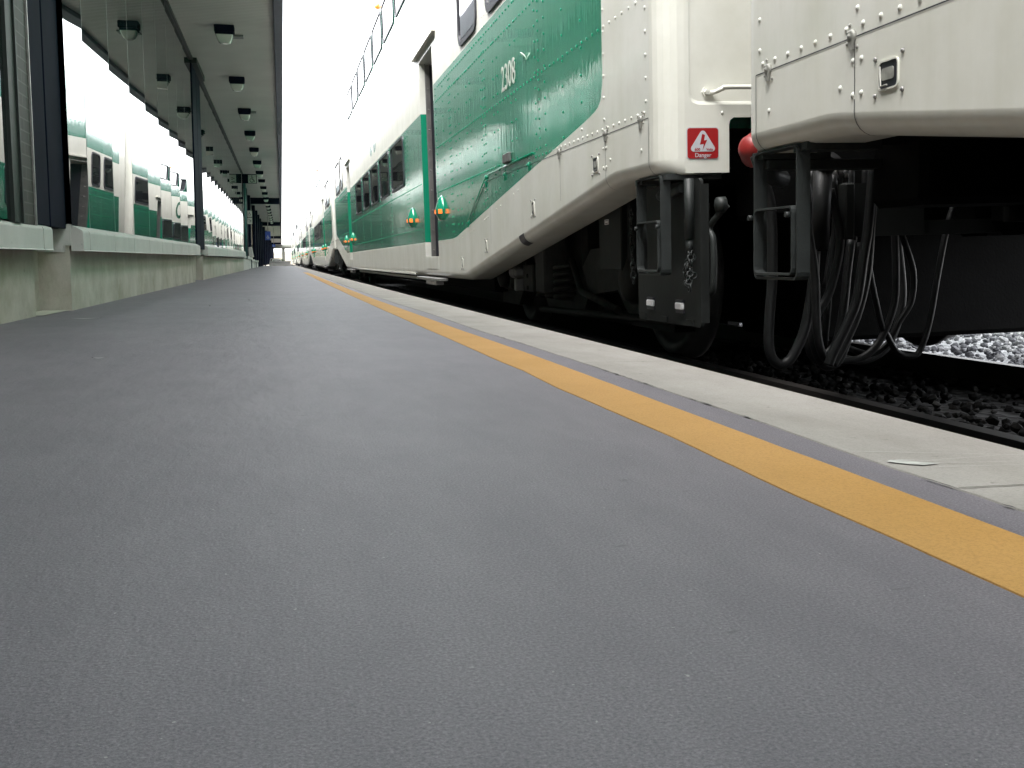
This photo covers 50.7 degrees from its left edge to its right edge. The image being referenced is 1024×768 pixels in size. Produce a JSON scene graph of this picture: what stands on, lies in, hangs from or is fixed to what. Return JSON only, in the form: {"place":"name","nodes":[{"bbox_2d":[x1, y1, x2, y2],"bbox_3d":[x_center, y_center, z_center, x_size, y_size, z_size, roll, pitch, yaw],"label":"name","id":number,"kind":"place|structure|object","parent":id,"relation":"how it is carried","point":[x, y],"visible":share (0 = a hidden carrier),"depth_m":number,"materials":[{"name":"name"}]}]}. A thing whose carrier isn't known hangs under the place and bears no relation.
{"place":"outdoors","nodes":[
{"label":"outdoors","id":0,"kind":"place"},
{"bbox_2d":[252,252,295,264],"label":"sky","id":1,"kind":"structure","parent":0,"point":[288,256],"depth_m":363.16,"materials":[{"name":"white"}]},
{"bbox_2d":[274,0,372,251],"label":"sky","id":2,"kind":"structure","parent":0,"point":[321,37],"materials":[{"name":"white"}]},
{"bbox_2d":[291,265,1023,434],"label":"oily track bed","id":3,"kind":"object","parent":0,"point":[630,334],"depth_m":8.24,"materials":[{"name":"black gravel"}]},
{"bbox_2d":[291,264,1023,449],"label":"track","id":4,"kind":"structure","parent":3,"relation":"on","point":[983,374],"depth_m":5.30,"materials":[{"name":"metal"}]},
{"bbox_2d":[291,234,296,264],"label":"passenger coach","id":5,"kind":"object","parent":4,"relation":"on","point":[292,249],"visible":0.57,"depth_m":134.44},
{"bbox_2d":[292,225,299,265],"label":"passenger coach","id":6,"kind":"object","parent":4,"relation":"on","point":[294,247],"visible":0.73,"depth_m":111.22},
{"bbox_2d":[295,214,308,267],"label":"passenger coach","id":7,"kind":"object","parent":4,"relation":"on","point":[298,243],"visible":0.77,"depth_m":85.11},
{"bbox_2d":[299,191,321,270],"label":"passenger coach","id":8,"kind":"object","parent":4,"relation":"on","point":[304,235],"visible":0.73,"depth_m":60.30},
{"bbox_2d":[307,125,355,278],"bbox_3d":[-6.023,-6.230,40.281,2.566,4.430,25.100,-3,7,-12],"label":"passenger coach","id":9,"kind":"object","parent":4,"relation":"on","point":[323,248],"visible":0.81,"depth_m":33.72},
{"bbox_2d":[324,185,325,208],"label":"window","id":10,"kind":"structure","parent":9,"relation":"in","point":[324,185],"depth_m":32.10,"materials":[{"name":"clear glass"}]},
{"bbox_2d":[326,180,328,206],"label":"window","id":11,"kind":"structure","parent":9,"relation":"in","point":[327,183],"depth_m":30.51,"materials":[{"name":"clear glass"}]},
{"bbox_2d":[330,0,1023,357],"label":"passenger coach","id":12,"kind":"object","parent":4,"relation":"on","point":[541,161],"visible":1,"depth_m":5.29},
{"bbox_2d":[335,161,339,195],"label":"window","id":13,"kind":"structure","parent":12,"relation":"in","point":[337,179],"depth_m":25.05,"materials":[{"name":"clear glass"}]},
{"bbox_2d":[339,157,342,189],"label":"window","id":14,"kind":"structure","parent":12,"relation":"in","point":[340,160],"depth_m":23.58,"materials":[{"name":"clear glass"}]},
{"bbox_2d":[346,86,351,119],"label":"window","id":15,"kind":"structure","parent":12,"relation":"in","point":[348,97],"depth_m":19.86,"materials":[{"name":"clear glass"}]},
{"bbox_2d":[351,72,357,108],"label":"window","id":16,"kind":"structure","parent":12,"relation":"in","point":[354,91],"depth_m":18.39,"materials":[{"name":"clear glass"}]},
{"bbox_2d":[355,179,362,214],"bbox_3d":[-2.655,-3.225,18.743,0.016,0.545,1.390,-3,7,-12],"label":"window","id":17,"kind":"structure","parent":12,"relation":"in","point":[358,188],"depth_m":18.73,"materials":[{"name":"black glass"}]},
{"bbox_2d":[357,55,363,96],"bbox_3d":[-2.377,-4.824,16.981,0.016,0.460,1.300,-3,7,-12],"label":"window","id":18,"kind":"structure","parent":12,"relation":"in","point":[360,69],"depth_m":16.96,"materials":[{"name":"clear glass"}]},
{"bbox_2d":[362,171,369,210],"bbox_3d":[-2.300,-3.037,17.076,0.016,0.545,1.220,-3,7,-12],"label":"window","id":19,"kind":"structure","parent":12,"relation":"in","point":[365,179],"depth_m":17.09,"materials":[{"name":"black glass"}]},
{"bbox_2d":[363,35,371,81],"bbox_3d":[-2.073,-4.663,15.552,0.016,0.460,1.300,-3,7,-12],"label":"window","id":20,"kind":"structure","parent":12,"relation":"in","point":[367,54],"depth_m":15.54,"materials":[{"name":"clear glass"}]},
{"bbox_2d":[370,162,378,205],"bbox_3d":[-1.984,-2.870,15.593,0.016,0.545,1.230,-3,7,-12],"label":"window","id":21,"kind":"structure","parent":12,"relation":"in","point":[374,187],"depth_m":15.57,"materials":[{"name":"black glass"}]},
{"bbox_2d":[371,11,381,64],"bbox_3d":[-1.768,-4.502,14.123,0.016,0.460,1.300,-3,7,-12],"label":"window","id":22,"kind":"structure","parent":12,"relation":"in","point":[376,35],"depth_m":14.09,"materials":[{"name":"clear glass"}]},
{"bbox_2d":[379,151,389,199],"bbox_3d":[-1.666,-2.701,14.101,0.016,0.545,1.220,-3,7,-12],"label":"window","id":23,"kind":"structure","parent":12,"relation":"in","point":[383,161],"depth_m":14.08,"materials":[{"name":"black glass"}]},
{"bbox_2d":[381,0,393,43],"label":"window","id":24,"kind":"structure","parent":12,"relation":"in","point":[387,12],"depth_m":12.79,"materials":[{"name":"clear glass"}]},
{"bbox_2d":[390,136,404,192],"bbox_3d":[-1.330,-2.523,12.521,0.016,0.545,1.350,-3,7,-12],"label":"window","id":25,"kind":"structure","parent":12,"relation":"in","point":[396,150],"depth_m":12.49,"materials":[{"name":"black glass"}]},
{"bbox_2d":[394,0,403,17],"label":"window","id":26,"kind":"structure","parent":12,"relation":"in","point":[397,3],"depth_m":11.66,"materials":[{"name":"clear glass"}]},
{"bbox_2d":[456,0,476,45],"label":"window","id":27,"kind":"structure","parent":12,"relation":"in","point":[466,10],"depth_m":7.67,"materials":[{"name":"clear glass"}]},
{"bbox_2d":[484,0,499,12],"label":"window","id":28,"kind":"structure","parent":12,"relation":"in","point":[489,4],"depth_m":6.77,"materials":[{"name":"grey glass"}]},
{"bbox_2d":[738,0,1023,394],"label":"passenger coach","id":29,"kind":"object","parent":4,"relation":"on","point":[923,100],"visible":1,"depth_m":3.02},
{"bbox_2d":[632,342,1023,436],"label":"oily ballast","id":30,"kind":"structure","parent":3,"relation":"on","point":[843,386],"depth_m":5.11,"materials":[{"name":"gravel"}]},
{"bbox_2d":[740,323,1023,365],"bbox_3d":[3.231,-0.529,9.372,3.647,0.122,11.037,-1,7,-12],"label":"ballast stones","id":31,"kind":"object","parent":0,"point":[1010,341],"visible":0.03,"depth_m":6.61,"materials":[{"name":"grey gravel"}]},
{"label":"ground","id":32,"kind":"structure","parent":0,"visible":0},
{"bbox_2d":[274,245,290,260],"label":"overpass","id":33,"kind":"object","parent":32,"relation":"on","point":[283,247],"visible":0.13,"depth_m":195.18,"materials":[{"name":"concrete"}]},
{"bbox_2d":[0,266,1023,767],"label":"platform","id":34,"kind":"structure","parent":32,"relation":"on","point":[276,516],"depth_m":1.04,"materials":[{"name":"concrete"}]},
{"bbox_2d":[36,310,66,314],"bbox_3d":[-2.731,-0.417,6.320,0.155,0.001,0.690,-1,7,-12],"label":"pale patch","id":35,"kind":"object","parent":34,"relation":"on","point":[44,312],"visible":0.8,"depth_m":6.34,"materials":[{"name":"beige concrete"}]},
{"bbox_2d":[0,0,282,323],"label":"station building","id":36,"kind":"structure","parent":34,"relation":"on","point":[126,160],"depth_m":9.33,"materials":[{"name":"grey paint"}]},
{"bbox_2d":[214,24,234,44],"bbox_3d":[-3.689,-4.480,13.881,0.250,0.222,0.200,-1,7,-12],"label":"canopy lamp","id":37,"kind":"object","parent":36,"relation":"attached to","point":[224,33],"visible":1,"depth_m":13.80,"materials":[{"name":"black metal"}]},
{"bbox_2d":[229,76,244,91],"bbox_3d":[-4.511,-4.916,17.741,0.250,0.222,0.200,-1,7,-12],"label":"canopy lamp","id":38,"kind":"object","parent":36,"relation":"attached to","point":[237,83],"visible":1,"depth_m":17.66,"materials":[{"name":"black metal"}]},
{"bbox_2d":[233,34,243,38],"bbox_3d":[-3.735,-4.645,14.470,0.280,0.024,0.200,-1,7,-12],"label":"ceiling hatch","id":39,"kind":"object","parent":36,"relation":"attached to","point":[238,37],"visible":0.45,"depth_m":14.46,"materials":[{"name":"grey metal"}]},
{"bbox_2d":[238,108,250,120],"bbox_3d":[-5.289,-5.328,21.396,0.250,0.222,0.200,-1,7,-12],"label":"canopy lamp","id":40,"kind":"object","parent":36,"relation":"attached to","point":[244,114],"visible":1,"depth_m":21.31,"materials":[{"name":"black metal"}]},
{"bbox_2d":[242,174,256,183],"bbox_3d":[-8.849,-6.920,36.459,0.485,0.310,0.089,-1,7,-12],"label":"hanging sign","id":41,"kind":"object","parent":36,"relation":"hanging from","point":[249,178],"visible":0.94,"depth_m":36.42,"materials":[{"name":"black metal"}]},
{"bbox_2d":[247,210,251,223],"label":"post sign","id":42,"kind":"object","parent":36,"relation":"attached to","point":[249,216],"visible":1,"depth_m":44.16,"materials":[{"name":"metal"}]},
{"bbox_2d":[244,131,255,140],"bbox_3d":[-6.067,-5.741,25.051,0.250,0.222,0.200,-1,7,-12],"label":"canopy lamp","id":43,"kind":"object","parent":36,"relation":"attached to","point":[249,135],"visible":1,"depth_m":24.97,"materials":[{"name":"black metal"}]},
{"bbox_2d":[249,247,253,256],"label":"utility cabinet","id":44,"kind":"object","parent":36,"relation":"on","point":[251,254],"visible":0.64,"depth_m":45.58,"materials":[{"name":"metal"}]},
{"bbox_2d":[249,147,258,156],"bbox_3d":[-6.846,-6.154,28.706,0.250,0.222,0.200,-1,7,-12],"label":"canopy lamp","id":45,"kind":"object","parent":36,"relation":"attached to","point":[253,151],"visible":1,"depth_m":28.62,"materials":[{"name":"black metal"}]},
{"bbox_2d":[253,160,260,167],"bbox_3d":[-7.624,-6.567,32.362,0.250,0.222,0.200,-1,7,-12],"label":"canopy lamp","id":46,"kind":"object","parent":36,"relation":"attached to","point":[256,163],"visible":1,"depth_m":32.27,"materials":[{"name":"black metal"}]},
{"bbox_2d":[256,171,263,177],"bbox_3d":[-8.402,-6.979,36.017,0.250,0.222,0.200,-1,7,-12],"label":"canopy lamp","id":47,"kind":"object","parent":36,"relation":"attached to","point":[259,174],"visible":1,"depth_m":35.93,"materials":[{"name":"black metal"}]},
{"bbox_2d":[258,179,264,185],"bbox_3d":[-9.181,-7.392,39.673,0.250,0.222,0.200,-1,7,-12],"label":"canopy lamp","id":48,"kind":"object","parent":36,"relation":"attached to","point":[261,182],"visible":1,"depth_m":39.59,"materials":[{"name":"black metal"}]},
{"bbox_2d":[260,186,266,191],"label":"canopy lamp","id":49,"kind":"object","parent":36,"relation":"attached to","point":[263,188],"visible":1,"depth_m":43.24,"materials":[{"name":"black metal"}]},
{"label":"sign hanger","id":50,"kind":"object","parent":36,"relation":"hanging from","visible":0},
{"bbox_2d":[265,231,270,239],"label":"blue sign","id":51,"kind":"object","parent":50,"relation":"hanging from","point":[267,235],"visible":1,"depth_m":67.70,"materials":[{"name":"blue metal"}]},
{"bbox_2d":[270,261,290,265],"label":"end wall","id":52,"kind":"structure","parent":34,"relation":"on","point":[280,263],"depth_m":77.76,"materials":[{"name":"concrete"}]},
{"bbox_2d":[294,266,1023,511],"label":"platform edge","id":53,"kind":"object","parent":34,"relation":"on","point":[860,433],"visible":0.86,"depth_m":2.12,"materials":[{"name":"concrete"}]},
{"bbox_2d":[364,288,1023,487],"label":"edge joint","id":54,"kind":"object","parent":53,"relation":"on","point":[959,487],"visible":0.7,"depth_m":1.44,"materials":[{"name":"grey concrete"}]},
{"bbox_2d":[875,451,1023,466],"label":"scrape marks","id":55,"kind":"object","parent":53,"relation":"on","point":[909,462],"visible":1,"depth_m":1.61},
{"bbox_2d":[303,272,1023,597],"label":"yellow line","id":56,"kind":"object","parent":34,"relation":"on","point":[990,553],"visible":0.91,"depth_m":1.51,"materials":[{"name":"paint"}]},
{"bbox_2d":[450,320,1015,507],"bbox_3d":[0.093,-0.118,3.691,0.023,0.001,4.901,-1,7,-12],"label":"edge crack","id":57,"kind":"object","parent":34,"relation":"on","point":[817,441],"visible":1,"depth_m":2.05,"materials":[{"name":"grey concrete"}]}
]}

